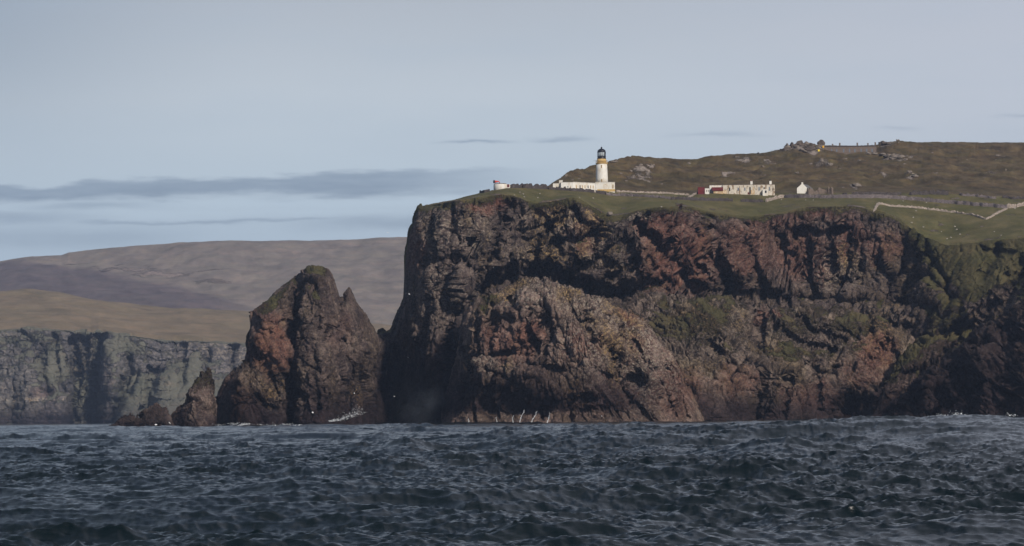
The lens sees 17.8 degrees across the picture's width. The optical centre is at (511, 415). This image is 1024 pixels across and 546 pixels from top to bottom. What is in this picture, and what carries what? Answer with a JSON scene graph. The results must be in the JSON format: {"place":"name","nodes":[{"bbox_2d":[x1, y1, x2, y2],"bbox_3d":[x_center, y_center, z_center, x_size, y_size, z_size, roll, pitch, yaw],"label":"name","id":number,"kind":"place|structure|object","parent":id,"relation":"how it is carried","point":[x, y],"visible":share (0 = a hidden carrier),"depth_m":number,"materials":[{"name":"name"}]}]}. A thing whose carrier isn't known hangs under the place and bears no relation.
{"place":"outdoors","nodes":[
{"label":"outdoors","id":0,"kind":"place"},
{"bbox_2d":[0,326,246,424],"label":"distant cliff","id":1,"kind":"structure","parent":0,"point":[58,376],"depth_m":3625.37,"materials":[{"name":"grey stone"}]},
{"bbox_2d":[0,289,391,342],"bbox_3d":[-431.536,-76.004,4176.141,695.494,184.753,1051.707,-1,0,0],"label":"distant moor","id":2,"kind":"structure","parent":1,"relation":"on","point":[20,308],"depth_m":3960.96,"materials":[{"name":"plant"}]},
{"bbox_2d":[0,237,406,324],"bbox_3d":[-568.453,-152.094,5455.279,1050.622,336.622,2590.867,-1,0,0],"label":"distant hill","id":3,"kind":"structure","parent":0,"point":[238,275],"depth_m":5446.70,"materials":[{"name":"brown plant"}]},
{"bbox_2d":[0,414,1023,545],"bbox_3d":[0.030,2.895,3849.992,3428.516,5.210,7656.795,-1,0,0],"label":"sea","id":4,"kind":"structure","parent":0,"point":[937,480],"depth_m":135.59,"materials":[{"name":"blue liquid"}]},
{"bbox_2d":[109,402,175,426],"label":"rock","id":5,"kind":"object","parent":4,"relation":"in","point":[156,413],"visible":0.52,"depth_m":1367.36,"materials":[{"name":"stone"}]},
{"bbox_2d":[171,367,217,426],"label":"rock pinnacle","id":6,"kind":"object","parent":4,"relation":"in","point":[198,407],"visible":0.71,"depth_m":1387.14,"materials":[{"name":"brown stone"}]},
{"bbox_2d":[215,265,386,425],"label":"sea stack","id":7,"kind":"object","parent":4,"relation":"in","point":[312,342],"visible":0.91,"depth_m":1417.47,"materials":[{"name":"brown stone"}]},
{"bbox_2d":[328,406,363,421],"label":"wave spray","id":8,"kind":"object","parent":4,"relation":"on","point":[346,416],"visible":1,"depth_m":299.95,"materials":[{"name":"white liquid"}]},
{"bbox_2d":[441,276,703,422],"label":"rock promontory","id":9,"kind":"structure","parent":4,"relation":"in","point":[545,348],"depth_m":1373.99,"materials":[{"name":"brown stone"}]},
{"bbox_2d":[218,414,1017,425],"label":"surf foam","id":10,"kind":"object","parent":4,"relation":"on","point":[299,424],"visible":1,"depth_m":899.53,"materials":[{"name":"white"}]},
{"bbox_2d":[0,0,1023,260],"label":"sky","id":11,"kind":"structure","parent":0,"point":[124,123],"materials":[{"name":"blue"}]},
{"bbox_2d":[374,195,1023,423],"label":"sea cliff","id":12,"kind":"structure","parent":0,"point":[861,260],"depth_m":1483.11,"materials":[{"name":"brown stone"}]},
{"bbox_2d":[379,188,1023,333],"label":"headland turf","id":13,"kind":"structure","parent":12,"relation":"on","point":[1008,223],"depth_m":1519.04,"materials":[{"name":"green plant"}]},
{"bbox_2d":[493,180,509,189],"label":"foghorn station","id":14,"kind":"object","parent":13,"relation":"on","point":[499,185],"visible":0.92,"depth_m":1500.72,"materials":[{"name":"white paint"}]},
{"bbox_2d":[510,183,547,188],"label":"stone wall","id":15,"kind":"structure","parent":13,"relation":"on","point":[535,186],"depth_m":1516.68,"materials":[{"name":"grey stone"}]},
{"bbox_2d":[553,180,594,190],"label":"keepers block","id":16,"kind":"structure","parent":13,"relation":"on","point":[583,185],"depth_m":1533.93,"materials":[{"name":"white paint"}]},
{"bbox_2d":[548,186,605,194],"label":"stone wall","id":17,"kind":"structure","parent":13,"relation":"on","point":[575,189],"depth_m":1528.55,"materials":[{"name":"grey stone"}]},
{"bbox_2d":[595,146,614,192],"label":"lighthouse","id":18,"kind":"object","parent":13,"relation":"on","point":[602,183],"visible":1,"depth_m":1549.54,"materials":[{"name":"white paint"}]},
{"bbox_2d":[605,192,670,198],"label":"stone wall","id":19,"kind":"structure","parent":13,"relation":"on","point":[638,195],"depth_m":1537.25,"materials":[{"name":"grey stone"}]},
{"bbox_2d":[616,190,688,194],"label":"stone wall","id":20,"kind":"structure","parent":13,"relation":"on","point":[653,192],"depth_m":1554.52,"materials":[{"name":"grey stone"}]},
{"bbox_2d":[697,187,704,193],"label":"red shed","id":21,"kind":"structure","parent":13,"relation":"on","point":[701,190],"depth_m":1562.45,"materials":[{"name":"paint"}]},
{"bbox_2d":[671,196,732,201],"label":"stone wall","id":22,"kind":"structure","parent":13,"relation":"on","point":[699,199],"depth_m":1536.58,"materials":[{"name":"grey stone"}]},
{"bbox_2d":[709,179,774,195],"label":"white farmhouse buildings","id":23,"kind":"structure","parent":13,"relation":"on","point":[751,188],"depth_m":1568.67,"materials":[{"name":"white paint"}]},
{"bbox_2d":[741,199,762,202],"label":"stone wall","id":24,"kind":"structure","parent":13,"relation":"on","point":[751,200],"depth_m":1548.40,"materials":[{"name":"grey stone"}]},
{"bbox_2d":[765,194,784,201],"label":"stone wall","id":25,"kind":"structure","parent":13,"relation":"on","point":[775,197],"depth_m":1557.20,"materials":[{"name":"beige stone"}]},
{"bbox_2d":[806,187,832,193],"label":"ruined wall","id":26,"kind":"structure","parent":13,"relation":"on","point":[819,190],"depth_m":1573.49,"materials":[{"name":"grey stone"}]},
{"bbox_2d":[852,192,900,194],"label":"stone wall","id":27,"kind":"structure","parent":13,"relation":"on","point":[881,193],"depth_m":1572.11,"materials":[{"name":"grey stone"}]},
{"bbox_2d":[785,194,1006,207],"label":"stone wall","id":28,"kind":"structure","parent":13,"relation":"on","point":[897,197],"depth_m":1555.45,"materials":[{"name":"grey stone"}]},
{"bbox_2d":[909,190,947,194],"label":"stone wall","id":29,"kind":"structure","parent":13,"relation":"on","point":[937,192],"depth_m":1577.82,"materials":[{"name":"grey stone"}]},
{"bbox_2d":[873,202,1007,218],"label":"stone wall","id":30,"kind":"structure","parent":13,"relation":"on","point":[945,210],"depth_m":1537.76,"materials":[{"name":"grey stone"}]},
{"bbox_2d":[959,193,995,198],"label":"stone wall","id":31,"kind":"structure","parent":13,"relation":"on","point":[977,195],"depth_m":1575.12,"materials":[{"name":"grey stone"}]},
{"bbox_2d":[1007,203,1015,207],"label":"stone wall","id":32,"kind":"structure","parent":13,"relation":"on","point":[1009,205],"depth_m":1547.42,"materials":[{"name":"beige stone"}]},
{"bbox_2d":[1002,195,1023,198],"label":"stone wall","id":33,"kind":"structure","parent":13,"relation":"on","point":[1013,197],"depth_m":1575.82,"materials":[{"name":"grey stone"}]},
{"bbox_2d":[1016,202,1023,207],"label":"stone wall","id":34,"kind":"structure","parent":13,"relation":"on","point":[1020,204],"depth_m":1551.37,"materials":[{"name":"beige stone"}]},
{"bbox_2d":[871,327,971,415],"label":"green spur","id":35,"kind":"structure","parent":12,"relation":"attached to","point":[921,354],"depth_m":1429.66,"materials":[{"name":"stone"}]},
{"bbox_2d":[872,301,1023,416],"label":"dark rock slope","id":36,"kind":"structure","parent":12,"relation":"attached to","point":[979,370],"depth_m":1354.00,"materials":[{"name":"brown stone"}]},
{"bbox_2d":[377,140,1023,333],"bbox_3d":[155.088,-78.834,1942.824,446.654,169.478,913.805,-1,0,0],"label":"moorland hill","id":37,"kind":"structure","parent":0,"point":[961,167],"depth_m":1730.91,"materials":[{"name":"green plant"}]},
{"bbox_2d":[792,145,801,149],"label":"crag","id":38,"kind":"structure","parent":37,"relation":"on","point":[797,147],"depth_m":1867.29,"materials":[{"name":"grey stone"}]},
{"bbox_2d":[796,140,804,146],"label":"crag","id":39,"kind":"structure","parent":37,"relation":"on","point":[800,143],"depth_m":1893.74,"materials":[{"name":"grey stone"}]},
{"bbox_2d":[797,182,812,193],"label":"gabled cottage","id":40,"kind":"structure","parent":37,"relation":"on","point":[802,188],"depth_m":1575.91,"materials":[{"name":"white paint"}]},
{"bbox_2d":[802,146,815,150],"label":"crag","id":41,"kind":"structure","parent":37,"relation":"on","point":[809,148],"depth_m":1864.37,"materials":[{"name":"grey stone"}]},
{"bbox_2d":[817,140,824,144],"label":"crag","id":42,"kind":"structure","parent":37,"relation":"on","point":[820,142],"depth_m":1891.26,"materials":[{"name":"grey stone"}]},
{"bbox_2d":[822,142,875,153],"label":"hilltop ruin","id":43,"kind":"object","parent":37,"relation":"on","point":[853,149],"visible":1,"depth_m":1876.41,"materials":[{"name":"grey stone"}]},
{"bbox_2d":[851,183,861,186],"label":"boulder","id":44,"kind":"object","parent":37,"relation":"on","point":[856,185],"visible":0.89,"depth_m":1625.81,"materials":[{"name":"grey stone"}]},
{"bbox_2d":[881,142,890,145],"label":"crag","id":45,"kind":"structure","parent":37,"relation":"on","point":[885,143],"depth_m":1916.38,"materials":[{"name":"grey stone"}]},
{"bbox_2d":[889,153,896,159],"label":"moor rock","id":46,"kind":"object","parent":37,"relation":"on","point":[892,156],"visible":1,"depth_m":1825.66,"materials":[{"name":"grey stone"}]},
{"bbox_2d":[619,291,915,420],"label":"cliff face","id":47,"kind":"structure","parent":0,"point":[736,359],"depth_m":1444.77}
]}

